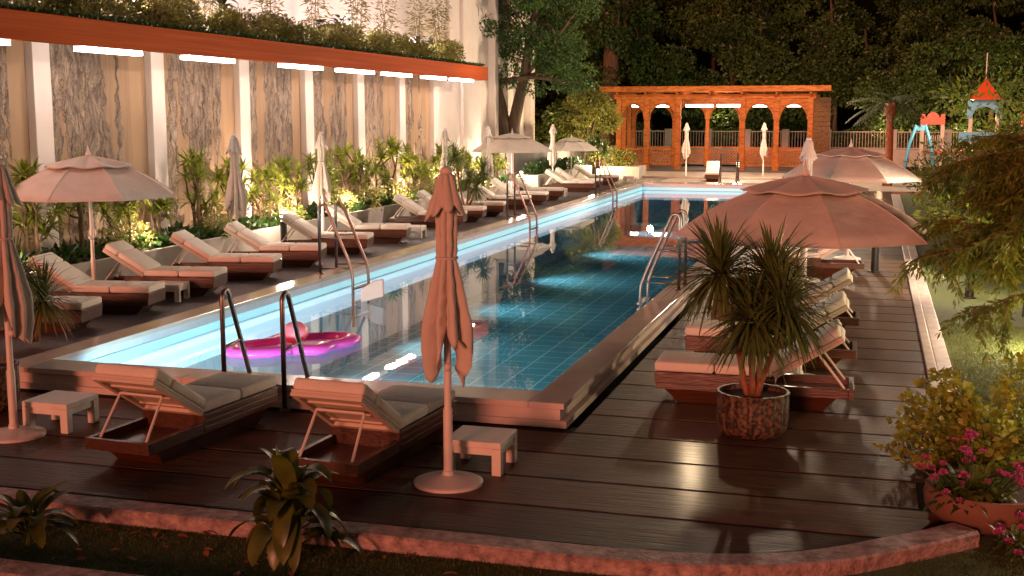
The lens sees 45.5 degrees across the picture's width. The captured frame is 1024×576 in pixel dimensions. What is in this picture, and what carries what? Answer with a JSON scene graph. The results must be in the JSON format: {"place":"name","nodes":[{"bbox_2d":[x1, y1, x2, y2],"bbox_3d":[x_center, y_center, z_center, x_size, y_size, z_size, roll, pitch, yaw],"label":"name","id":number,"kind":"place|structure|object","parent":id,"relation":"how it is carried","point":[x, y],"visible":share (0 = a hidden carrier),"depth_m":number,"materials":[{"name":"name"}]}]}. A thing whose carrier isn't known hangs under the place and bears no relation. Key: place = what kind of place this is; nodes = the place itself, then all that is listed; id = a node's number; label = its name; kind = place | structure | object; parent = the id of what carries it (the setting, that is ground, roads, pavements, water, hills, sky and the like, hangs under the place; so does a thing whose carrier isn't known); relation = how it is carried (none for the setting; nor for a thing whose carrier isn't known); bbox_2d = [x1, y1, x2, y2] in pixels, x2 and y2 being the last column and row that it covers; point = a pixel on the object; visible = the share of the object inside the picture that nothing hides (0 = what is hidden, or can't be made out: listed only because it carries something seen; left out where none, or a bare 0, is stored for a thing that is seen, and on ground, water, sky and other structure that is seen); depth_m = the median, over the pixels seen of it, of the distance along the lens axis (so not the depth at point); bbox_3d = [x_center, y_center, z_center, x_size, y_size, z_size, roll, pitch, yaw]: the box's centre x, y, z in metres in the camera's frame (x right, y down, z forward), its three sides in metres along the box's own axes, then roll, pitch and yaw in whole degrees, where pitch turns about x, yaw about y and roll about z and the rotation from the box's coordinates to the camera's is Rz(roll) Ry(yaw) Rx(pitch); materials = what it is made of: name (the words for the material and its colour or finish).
{"place":"outdoors","nodes":[
{"label":"outdoors","id":0,"kind":"place"},
{"bbox_2d":[0,178,668,358],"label":"side terrace","id":1,"kind":"structure","parent":0,"point":[104,324],"depth_m":20.97,"materials":[{"name":"wood"}]},
{"bbox_2d":[11,226,88,342],"bbox_3d":[-6.268,-0.076,15.673,1.538,1.608,1.513,2,8,16],"label":"yucca","id":2,"kind":"object","parent":1,"relation":"on","point":[42,307],"visible":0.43,"depth_m":15.73,"materials":[{"name":"green plant"}]},
{"bbox_2d":[0,295,102,332],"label":"sun lounger","id":3,"kind":"object","parent":1,"relation":"on","point":[90,307],"visible":0.31,"depth_m":16.91,"materials":[{"name":"fabric"}]},
{"bbox_2d":[15,145,174,279],"bbox_3d":[-6.949,-1.107,20.177,2.690,2.500,2.690,-2,8,-16],"label":"open parasol","id":4,"kind":"object","parent":1,"relation":"on","point":[89,178],"visible":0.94,"depth_m":19.38,"materials":[{"name":"fabric"}]},
{"bbox_2d":[26,252,165,313],"bbox_3d":[-6.410,-0.078,18.727,2.020,0.870,0.672,1,8,6],"label":"sun lounger","id":5,"kind":"object","parent":1,"relation":"on","point":[127,297],"visible":0.69,"depth_m":18.45,"materials":[{"name":"fabric"}]},
{"bbox_2d":[101,240,227,295],"bbox_3d":[-5.869,-0.337,20.544,2.020,0.870,0.672,1,8,6],"label":"sun lounger","id":6,"kind":"object","parent":1,"relation":"on","point":[204,280],"visible":0.78,"depth_m":20.27,"materials":[{"name":"fabric"}]},
{"bbox_2d":[167,230,281,279],"bbox_3d":[-5.303,-0.611,22.473,2.020,0.870,0.672,0,8,3],"label":"sun lounger","id":7,"kind":"object","parent":1,"relation":"on","point":[251,266],"visible":0.82,"depth_m":22.18,"materials":[{"name":"fabric"}]},
{"bbox_2d":[225,134,246,250],"bbox_3d":[-5.687,-1.857,25.117,0.570,2.590,0.570,-7,11,-42],"label":"closed parasol","id":8,"kind":"object","parent":1,"relation":"on","point":[235,200],"visible":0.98,"depth_m":25.00,"materials":[{"name":"fabric"}]},
{"bbox_2d":[224,221,326,266],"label":"sun lounger","id":9,"kind":"object","parent":1,"relation":"on","point":[299,254],"visible":0.78,"depth_m":24.02,"materials":[{"name":"fabric"}]},
{"bbox_2d":[313,131,330,231],"bbox_3d":[-4.515,-2.418,29.058,0.570,2.590,0.570,-4,9,-27],"label":"closed parasol","id":10,"kind":"object","parent":1,"relation":"on","point":[321,186],"visible":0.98,"depth_m":28.93,"materials":[{"name":"fabric"}]},
{"bbox_2d":[279,212,373,253],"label":"sun lounger","id":11,"kind":"object","parent":1,"relation":"on","point":[294,221],"visible":0.7,"depth_m":26.32,"materials":[{"name":"fabric"}]},
{"bbox_2d":[324,205,410,243],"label":"sun lounger","id":12,"kind":"object","parent":1,"relation":"on","point":[391,233],"visible":0.66,"depth_m":28.46,"materials":[{"name":"fabric"}]},
{"bbox_2d":[389,193,466,227],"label":"sun lounger","id":13,"kind":"object","parent":1,"relation":"on","point":[403,201],"visible":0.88,"depth_m":32.50,"materials":[{"name":"fabric"}]},
{"bbox_2d":[472,129,551,187],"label":"open parasol","id":14,"kind":"object","parent":1,"relation":"on","point":[511,142],"visible":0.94,"depth_m":42.94,"materials":[{"name":"fabric"}]},
{"bbox_2d":[516,165,591,186],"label":"planter","id":15,"kind":"object","parent":1,"relation":"on","point":[537,180],"visible":0.4,"depth_m":49.38,"materials":[{"name":"concrete"}]},
{"bbox_2d":[522,155,583,174],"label":"bush","id":16,"kind":"object","parent":15,"relation":"in","point":[562,164],"visible":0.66,"depth_m":51.27,"materials":[{"name":"green plant"}]},
{"bbox_2d":[542,169,594,191],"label":"sun lounger","id":17,"kind":"object","parent":1,"relation":"on","point":[579,185],"visible":0.9,"depth_m":47.43,"materials":[{"name":"fabric"}]},
{"bbox_2d":[303,256,699,390],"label":"pool floor","id":18,"kind":"structure","parent":0,"point":[541,328],"depth_m":24.56,"materials":[{"name":"tile"}]},
{"bbox_2d":[67,184,748,374],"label":"pool inner wall","id":19,"kind":"structure","parent":18,"relation":"on","point":[397,310],"depth_m":22.86,"materials":[{"name":"tile"}]},
{"bbox_2d":[120,256,484,367],"bbox_3d":[2.762,-1.111,30.698,5.748,0.340,37.028,2,8,16],"label":"underwater light","id":20,"kind":"object","parent":19,"relation":"attached to","point":[193,351],"visible":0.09,"depth_m":18.92,"materials":[{"name":"white"}]},
{"bbox_2d":[18,181,759,409],"bbox_3d":[2.894,-1.620,31.076,6.450,0.060,38.896,2,8,16],"label":"pool coping","id":21,"kind":"object","parent":19,"relation":"on","point":[567,387],"visible":0.65,"depth_m":14.53,"materials":[{"name":"stone"}]},
{"bbox_2d":[219,288,309,411],"bbox_3d":[-2.560,1.036,12.828,0.800,2.131,0.720,2,8,16],"label":"pool ladder","id":22,"kind":"object","parent":21,"relation":"attached to","point":[240,340],"visible":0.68,"depth_m":12.53,"materials":[{"name":"metal"}]},
{"bbox_2d":[317,201,371,326],"bbox_3d":[-2.941,-0.438,21.397,0.720,2.131,0.800,2,8,16],"label":"pool ladder","id":23,"kind":"object","parent":21,"relation":"attached to","point":[337,235],"visible":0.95,"depth_m":21.15,"materials":[{"name":"metal"}]},
{"bbox_2d":[505,172,538,230],"bbox_3d":[0.263,-1.974,32.176,0.720,2.131,0.800,2,8,16],"label":"pool ladder","id":24,"kind":"object","parent":21,"relation":"attached to","point":[521,197],"visible":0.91,"depth_m":31.92,"materials":[{"name":"metal"}]},
{"bbox_2d":[637,209,688,309],"bbox_3d":[2.427,-0.178,19.575,0.720,2.131,0.800,2,8,16],"label":"pool ladder","id":25,"kind":"object","parent":21,"relation":"attached to","point":[648,281],"visible":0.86,"depth_m":19.36,"materials":[{"name":"metal"}]},
{"bbox_2d":[89,187,746,362],"bbox_3d":[2.756,-1.375,30.672,5.728,0.110,37.008,2,8,16],"label":"led strip","id":26,"kind":"object","parent":19,"relation":"attached to","point":[146,347],"visible":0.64,"depth_m":20.59,"materials":[{"name":"white"}]},
{"bbox_2d":[0,194,1023,575],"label":"lawn","id":27,"kind":"structure","parent":0,"point":[942,298],"depth_m":8.72,"materials":[{"name":"plant"}]},
{"bbox_2d":[0,480,79,548],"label":"broad leaf plant","id":28,"kind":"object","parent":27,"relation":"on","point":[21,508],"visible":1,"depth_m":8.76,"materials":[{"name":"green plant"}]},
{"bbox_2d":[224,445,367,572],"bbox_3d":[-1.549,1.517,8.476,0.818,0.919,0.873,8,11,44],"label":"broad leaf plant","id":29,"kind":"object","parent":27,"relation":"on","point":[291,505],"visible":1,"depth_m":8.34,"materials":[{"name":"green plant"}]},
{"bbox_2d":[871,350,1023,474],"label":"shrub","id":30,"kind":"object","parent":27,"relation":"on","point":[959,418],"visible":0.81,"depth_m":10.45,"materials":[{"name":"green plant"}]},
{"bbox_2d":[884,123,1023,370],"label":"feathery tree","id":31,"kind":"object","parent":27,"relation":"on","point":[994,249],"visible":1,"depth_m":12.15,"materials":[{"name":"green plant"}]},
{"bbox_2d":[903,120,1021,227],"bbox_3d":[10.076,-2.128,26.221,3.428,2.997,3.172,2,8,16],"label":"bushy tree","id":32,"kind":"object","parent":27,"relation":"on","point":[947,160],"visible":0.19,"depth_m":26.40,"materials":[{"name":"green plant"}]},
{"bbox_2d":[912,65,1023,316],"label":"bushy tree","id":33,"kind":"object","parent":27,"relation":"on","point":[1002,93],"visible":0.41,"depth_m":18.88,"materials":[{"name":"green plant"}]},
{"bbox_2d":[923,469,1023,535],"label":"planter bowl","id":34,"kind":"object","parent":27,"relation":"on","point":[1004,512],"visible":0.51,"depth_m":8.94,"materials":[{"name":"ceramic"}]},
{"bbox_2d":[915,429,1023,517],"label":"flower plant","id":35,"kind":"object","parent":34,"relation":"in","point":[966,482],"visible":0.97,"depth_m":9.04,"materials":[{"name":"pink plant"}]},
{"bbox_2d":[986,511,1023,562],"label":"flower plant","id":36,"kind":"object","parent":27,"relation":"on","point":[1013,538],"visible":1,"depth_m":8.59,"materials":[{"name":"pink plant"}]},
{"bbox_2d":[457,190,745,257],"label":"water","id":37,"kind":"structure","parent":0,"point":[632,225],"depth_m":31.80,"materials":[{"name":"liquid"}]},
{"bbox_2d":[226,321,360,358],"bbox_3d":[-2.843,0.622,15.902,1.901,0.379,1.207,-6,10,-35],"label":"pool float","id":38,"kind":"object","parent":37,"relation":"on","point":[321,342],"visible":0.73,"depth_m":15.78,"materials":[{"name":"pink plastic"}]},
{"bbox_2d":[535,0,1023,148],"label":"hill","id":39,"kind":"structure","parent":0,"point":[662,122],"depth_m":94.09,"materials":[{"name":"plant"}]},
{"bbox_2d":[568,155,998,535],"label":"ground","id":40,"kind":"structure","parent":0,"point":[583,416],"depth_m":15.25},
{"bbox_2d":[0,558,142,575],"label":"kerb","id":41,"kind":"structure","parent":40,"relation":"on","point":[9,567],"depth_m":8.03,"materials":[{"name":"stone"}]},
{"bbox_2d":[0,191,941,553],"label":"wooden deck","id":42,"kind":"structure","parent":40,"relation":"on","point":[600,527],"depth_m":10.38,"materials":[{"name":"wood"}]},
{"bbox_2d":[0,357,19,412],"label":"plant pot","id":43,"kind":"object","parent":42,"relation":"on","point":[3,390],"visible":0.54,"depth_m":12.35,"materials":[{"name":"stone"}]},
{"bbox_2d":[0,160,46,443],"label":"closed parasol","id":44,"kind":"object","parent":42,"relation":"on","point":[16,307],"visible":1,"depth_m":11.29,"materials":[{"name":"fabric"}]},
{"bbox_2d":[22,390,99,433],"bbox_3d":[-4.373,1.198,11.852,0.500,0.285,0.500,2,8,16],"label":"side table","id":45,"kind":"object","parent":42,"relation":"on","point":[62,406],"visible":0.91,"depth_m":11.69,"materials":[{"name":"white paint"}]},
{"bbox_2d":[85,363,277,462],"bbox_3d":[-2.993,0.985,11.271,0.672,0.870,2.020,3,9,21],"label":"sun lounger","id":46,"kind":"object","parent":42,"relation":"on","point":[177,419],"visible":1,"depth_m":10.93,"materials":[{"name":"fabric"}]},
{"bbox_2d":[0,8,487,252],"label":"waterfall wall","id":47,"kind":"structure","parent":42,"relation":"on","point":[149,100],"depth_m":26.39,"materials":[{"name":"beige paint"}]},
{"bbox_2d":[8,0,95,17],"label":"hedge bush","id":48,"kind":"object","parent":47,"relation":"on","point":[61,5],"visible":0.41,"depth_m":21.14,"materials":[{"name":"green plant"}]},
{"bbox_2d":[50,0,133,20],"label":"hedge bush","id":49,"kind":"object","parent":47,"relation":"on","point":[105,6],"visible":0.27,"depth_m":22.00,"materials":[{"name":"green plant"}]},
{"bbox_2d":[107,0,185,26],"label":"hedge bush","id":50,"kind":"object","parent":47,"relation":"on","point":[150,15],"visible":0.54,"depth_m":23.43,"materials":[{"name":"green plant"}]},
{"bbox_2d":[135,0,204,28],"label":"hedge bush","id":51,"kind":"object","parent":47,"relation":"on","point":[184,8],"visible":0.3,"depth_m":24.55,"materials":[{"name":"green plant"}]},
{"bbox_2d":[186,8,253,35],"bbox_3d":[-6.391,-5.556,26.079,1.118,0.951,1.966,3,9,22],"label":"hedge bush","id":52,"kind":"object","parent":47,"relation":"on","point":[211,23],"visible":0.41,"depth_m":26.20,"materials":[{"name":"green plant"}]},
{"bbox_2d":[0,1,484,65],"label":"roof ground cover","id":53,"kind":"object","parent":47,"relation":"on","point":[23,7],"visible":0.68,"depth_m":24.30,"materials":[{"name":"green plant"}]},
{"bbox_2d":[210,4,283,37],"bbox_3d":[-6.012,-5.797,27.177,1.249,1.021,2.160,3,9,19],"label":"hedge bush","id":54,"kind":"object","parent":47,"relation":"on","point":[253,24],"visible":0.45,"depth_m":27.29,"materials":[{"name":"green plant"}]},
{"bbox_2d":[363,27,410,53],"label":"hedge bush","id":55,"kind":"object","parent":47,"relation":"on","point":[388,41],"visible":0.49,"depth_m":34.75,"materials":[{"name":"green plant"}]},
{"bbox_2d":[1,0,534,143],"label":"building wall","id":56,"kind":"structure","parent":42,"relation":"on","point":[465,17],"depth_m":50.06,"materials":[{"name":"paint"}]},
{"bbox_2d":[27,180,524,290],"bbox_3d":[-5.072,-1.654,31.281,1.350,0.450,35.000,2,8,16],"label":"planter","id":57,"kind":"object","parent":42,"relation":"on","point":[165,256],"visible":0.21,"depth_m":25.93,"materials":[{"name":"concrete"}]},
{"bbox_2d":[7,154,74,257],"bbox_3d":[-8.183,-1.307,20.791,1.395,1.970,1.267,6,10,38],"label":"dracaena","id":58,"kind":"object","parent":57,"relation":"in","point":[26,171],"visible":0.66,"depth_m":20.74,"materials":[{"name":"green plant"}]},
{"bbox_2d":[45,151,100,259],"bbox_3d":[-7.881,-1.504,22.143,1.313,1.976,1.307,-5,9,-31],"label":"dracaena","id":59,"kind":"object","parent":57,"relation":"in","point":[80,206],"visible":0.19,"depth_m":21.76,"materials":[{"name":"green plant"}]},
{"bbox_2d":[88,171,150,243],"bbox_3d":[-7.429,-1.480,23.373,1.352,1.580,1.350,4,9,27],"label":"dracaena","id":60,"kind":"object","parent":57,"relation":"in","point":[126,207],"visible":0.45,"depth_m":23.26,"materials":[{"name":"green plant"}]},
{"bbox_2d":[94,214,157,256],"bbox_3d":[-7.255,-0.991,22.922,0.809,0.832,1.530,2,8,16],"label":"bush","id":61,"kind":"object","parent":57,"relation":"in","point":[134,233],"visible":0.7,"depth_m":22.82,"materials":[{"name":"green plant"}]},
{"bbox_2d":[121,179,179,238],"bbox_3d":[-7.311,-1.622,24.596,1.380,1.518,1.344,-6,10,-35],"label":"dracaena","id":62,"kind":"object","parent":57,"relation":"in","point":[158,206],"visible":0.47,"depth_m":24.41,"materials":[{"name":"green plant"}]},
{"bbox_2d":[172,146,226,238],"bbox_3d":[-6.669,-2.050,25.874,1.290,2.006,1.420,-6,10,-36],"label":"dracaena","id":63,"kind":"object","parent":57,"relation":"in","point":[196,171],"visible":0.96,"depth_m":25.73,"materials":[{"name":"green plant"}]},
{"bbox_2d":[203,155,253,218],"bbox_3d":[-6.378,-2.137,27.197,1.193,1.804,1.198,2,8,12],"label":"dracaena","id":64,"kind":"object","parent":57,"relation":"in","point":[219,176],"visible":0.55,"depth_m":27.17,"materials":[{"name":"green plant"}]},
{"bbox_2d":[243,162,285,226],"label":"dracaena","id":65,"kind":"object","parent":57,"relation":"in","point":[256,188],"visible":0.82,"depth_m":28.26,"materials":[{"name":"green plant"}]},
{"bbox_2d":[20,173,519,271],"bbox_3d":[-4.882,-2.038,31.659,1.390,0.552,34.276,2,8,16],"label":"ground cover","id":66,"kind":"object","parent":57,"relation":"in","point":[64,251],"visible":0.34,"depth_m":25.36,"materials":[{"name":"green plant"}]},
{"bbox_2d":[254,153,312,211],"bbox_3d":[-5.473,-2.432,29.521,1.535,1.735,1.577,-4,9,-24],"label":"dracaena","id":67,"kind":"object","parent":57,"relation":"in","point":[297,184],"visible":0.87,"depth_m":29.42,"materials":[{"name":"green plant"}]},
{"bbox_2d":[328,141,384,200],"bbox_3d":[-4.307,-3.116,33.593,1.654,1.936,1.657,3,9,19],"label":"dracaena","id":68,"kind":"object","parent":57,"relation":"in","point":[355,173],"visible":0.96,"depth_m":33.39,"materials":[{"name":"green plant"}]},
{"bbox_2d":[369,134,413,198],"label":"dracaena","id":69,"kind":"object","parent":57,"relation":"in","point":[386,177],"visible":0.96,"depth_m":35.24,"materials":[{"name":"green plant"}]},
{"bbox_2d":[290,378,455,483],"bbox_3d":[-1.184,1.068,10.684,0.672,0.870,2.020,3,9,20],"label":"sun lounger","id":70,"kind":"object","parent":42,"relation":"on","point":[372,435],"visible":0.93,"depth_m":10.31,"materials":[{"name":"fabric"}]},
{"bbox_2d":[20,245,743,428],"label":"pool plinth","id":71,"kind":"structure","parent":42,"relation":"on","point":[572,415],"depth_m":13.16,"materials":[{"name":"stone"}]},
{"bbox_2d":[19,246,738,420],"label":"pool outer wall","id":72,"kind":"structure","parent":71,"relation":"on","point":[512,411],"depth_m":12.78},
{"bbox_2d":[414,166,482,493],"bbox_3d":[-0.522,0.319,9.846,0.570,2.590,0.570,-1,8,-4],"label":"closed parasol","id":73,"kind":"object","parent":42,"relation":"on","point":[447,321],"visible":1,"depth_m":9.73,"materials":[{"name":"fabric"}]},
{"bbox_2d":[0,247,929,551],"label":"deck seams","id":74,"kind":"object","parent":42,"relation":"on","point":[918,489],"visible":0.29,"depth_m":10.51,"materials":[{"name":"wood"}]},
{"bbox_2d":[453,425,516,476],"bbox_3d":[-0.264,1.392,10.490,0.500,0.285,0.500,2,8,16],"label":"side table","id":75,"kind":"object","parent":42,"relation":"on","point":[495,443],"visible":0.8,"depth_m":10.32,"materials":[{"name":"white paint"}]},
{"bbox_2d":[717,383,789,439],"bbox_3d":[2.273,1.173,11.547,0.684,0.420,0.684,2,8,16],"label":"plant pot","id":76,"kind":"object","parent":42,"relation":"on","point":[763,416],"visible":0.93,"depth_m":11.29,"materials":[{"name":"stone"}]},
{"bbox_2d":[660,206,848,396],"bbox_3d":[2.255,0.148,11.395,1.767,1.816,1.496,-1,8,-5],"label":"yucca","id":77,"kind":"object","parent":76,"relation":"in","point":[763,299],"visible":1,"depth_m":11.25,"materials":[{"name":"green plant"}]},
{"bbox_2d":[654,319,853,410],"bbox_3d":[2.550,0.762,12.831,2.020,0.870,0.672,2,8,15],"label":"sun lounger","id":78,"kind":"object","parent":42,"relation":"on","point":[681,376],"visible":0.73,"depth_m":12.68,"materials":[{"name":"fabric"}]},
{"bbox_2d":[685,291,856,368],"bbox_3d":[3.157,0.472,14.873,2.020,0.870,0.672,2,8,15],"label":"sun lounger","id":79,"kind":"object","parent":42,"relation":"on","point":[846,349],"visible":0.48,"depth_m":14.70,"materials":[{"name":"fabric"}]},
{"bbox_2d":[710,267,858,330],"bbox_3d":[3.829,0.149,17.133,2.020,0.870,0.672,2,8,15],"label":"sun lounger","id":80,"kind":"object","parent":42,"relation":"on","point":[843,277],"visible":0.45,"depth_m":16.67,"materials":[{"name":"fabric"}]},
{"bbox_2d":[674,159,929,374],"bbox_3d":[3.262,-0.191,13.745,2.690,2.500,2.690,-4,9,-24],"label":"open parasol","id":81,"kind":"object","parent":42,"relation":"on","point":[833,214],"visible":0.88,"depth_m":12.89,"materials":[{"name":"fabric"}]},
{"bbox_2d":[754,248,864,275],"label":"sun lounger","id":82,"kind":"object","parent":42,"relation":"on","point":[834,266],"visible":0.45,"depth_m":22.80,"materials":[{"name":"fabric"}]},
{"bbox_2d":[782,138,921,259],"bbox_3d":[6.994,-1.844,25.351,2.690,2.500,2.690,-6,10,-36],"label":"open parasol","id":83,"kind":"object","parent":42,"relation":"on","point":[851,163],"visible":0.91,"depth_m":24.52,"materials":[{"name":"fabric"}]},
{"bbox_2d":[0,487,979,575],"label":"kerb","id":84,"kind":"structure","parent":40,"relation":"on","point":[889,551],"depth_m":8.53,"materials":[{"name":"stone"}]},
{"bbox_2d":[482,143,590,175],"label":"garden wall","id":85,"kind":"structure","parent":40,"relation":"on","point":[520,160],"depth_m":51.31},
{"bbox_2d":[479,0,604,134],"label":"leaning tree","id":86,"kind":"object","parent":40,"relation":"on","point":[562,48],"visible":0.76,"depth_m":54.25,"materials":[{"name":"green plant"}]},
{"bbox_2d":[553,88,624,164],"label":"yellow tree","id":87,"kind":"object","parent":40,"relation":"on","point":[602,114],"visible":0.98,"depth_m":59.03,"materials":[{"name":"green plant"}]},
{"bbox_2d":[560,0,662,149],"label":"thick trunk tree","id":88,"kind":"object","parent":40,"relation":"on","point":[607,29],"visible":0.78,"depth_m":76.94,"materials":[{"name":"green plant"}]},
{"bbox_2d":[599,85,833,172],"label":"gazebo","id":89,"kind":"object","parent":40,"relation":"on","point":[813,104],"visible":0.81,"depth_m":63.96,"materials":[{"name":"brown wood"}]},
{"bbox_2d":[686,11,774,145],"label":"leafy tree","id":90,"kind":"object","parent":40,"relation":"on","point":[730,53],"visible":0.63,"depth_m":77.71,"materials":[{"name":"green plant"}]},
{"bbox_2d":[535,0,1023,154],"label":"forest","id":91,"kind":"object","parent":40,"relation":"on","point":[917,18],"visible":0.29,"depth_m":77.67,"materials":[{"name":"green plant"}]},
{"bbox_2d":[601,147,980,167],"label":"retaining wall","id":92,"kind":"structure","parent":40,"relation":"on","point":[899,156],"depth_m":71.69,"materials":[{"name":"concrete"}]},
{"bbox_2d":[626,129,1012,149],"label":"railing","id":93,"kind":"object","parent":92,"relation":"on","point":[785,137],"visible":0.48,"depth_m":71.51,"materials":[{"name":"beige"}]},
{"bbox_2d":[785,11,866,122],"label":"leafy tree","id":94,"kind":"object","parent":40,"relation":"on","point":[820,41],"visible":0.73,"depth_m":75.41,"materials":[{"name":"green plant"}]},
{"bbox_2d":[851,61,945,147],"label":"leafy tree","id":95,"kind":"object","parent":40,"relation":"on","point":[872,87],"visible":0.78,"depth_m":72.26,"materials":[{"name":"green plant"}]},
{"bbox_2d":[831,123,1014,149],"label":"hedge","id":96,"kind":"object","parent":40,"relation":"on","point":[834,141],"visible":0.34,"depth_m":71.13,"materials":[{"name":"green plant"}]},
{"bbox_2d":[891,194,960,469],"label":"kerb","id":97,"kind":"structure","parent":40,"relation":"on","point":[928,355],"depth_m":17.48,"materials":[{"name":"stone"}]},
{"bbox_2d":[895,194,960,443],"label":"kerb","id":98,"kind":"structure","parent":40,"relation":"on","point":[941,355],"depth_m":17.89,"materials":[{"name":"stone"}]},
{"bbox_2d":[919,53,1023,171],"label":"play castle","id":99,"kind":"structure","parent":40,"relation":"on","point":[932,118],"depth_m":63.21,"materials":[{"name":"red"}]},
{"bbox_2d":[942,14,1023,127],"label":"leafy tree","id":100,"kind":"object","parent":40,"relation":"on","point":[1004,57],"visible":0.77,"depth_m":71.28,"materials":[{"name":"green plant"}]},
{"bbox_2d":[659,177,930,193],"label":"terrace","id":101,"kind":"structure","parent":0,"point":[897,188],"depth_m":52.42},
{"bbox_2d":[642,171,785,179],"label":"terrace step","id":102,"kind":"object","parent":101,"relation":"on","point":[700,175],"visible":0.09,"depth_m":58.12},
{"bbox_2d":[845,82,935,185],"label":"palm tree","id":103,"kind":"object","parent":101,"relation":"on","point":[890,110],"visible":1,"depth_m":51.05,"materials":[{"name":"plant"}]},
{"bbox_3d":[-1.314,-2.164,35.251,0.622,0.340,0.622,2,8,16],"label":"plant pot","id":104,"kind":"object","parent":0,"visible":0},
{"bbox_2d":[436,139,498,204],"bbox_3d":[-1.284,-3.248,35.027,1.864,2.021,1.365,2,8,16],"label":"yucca","id":105,"kind":"object","parent":104,"relation":"in","point":[477,179],"visible":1,"depth_m":35.01,"materials":[{"name":"green plant"}]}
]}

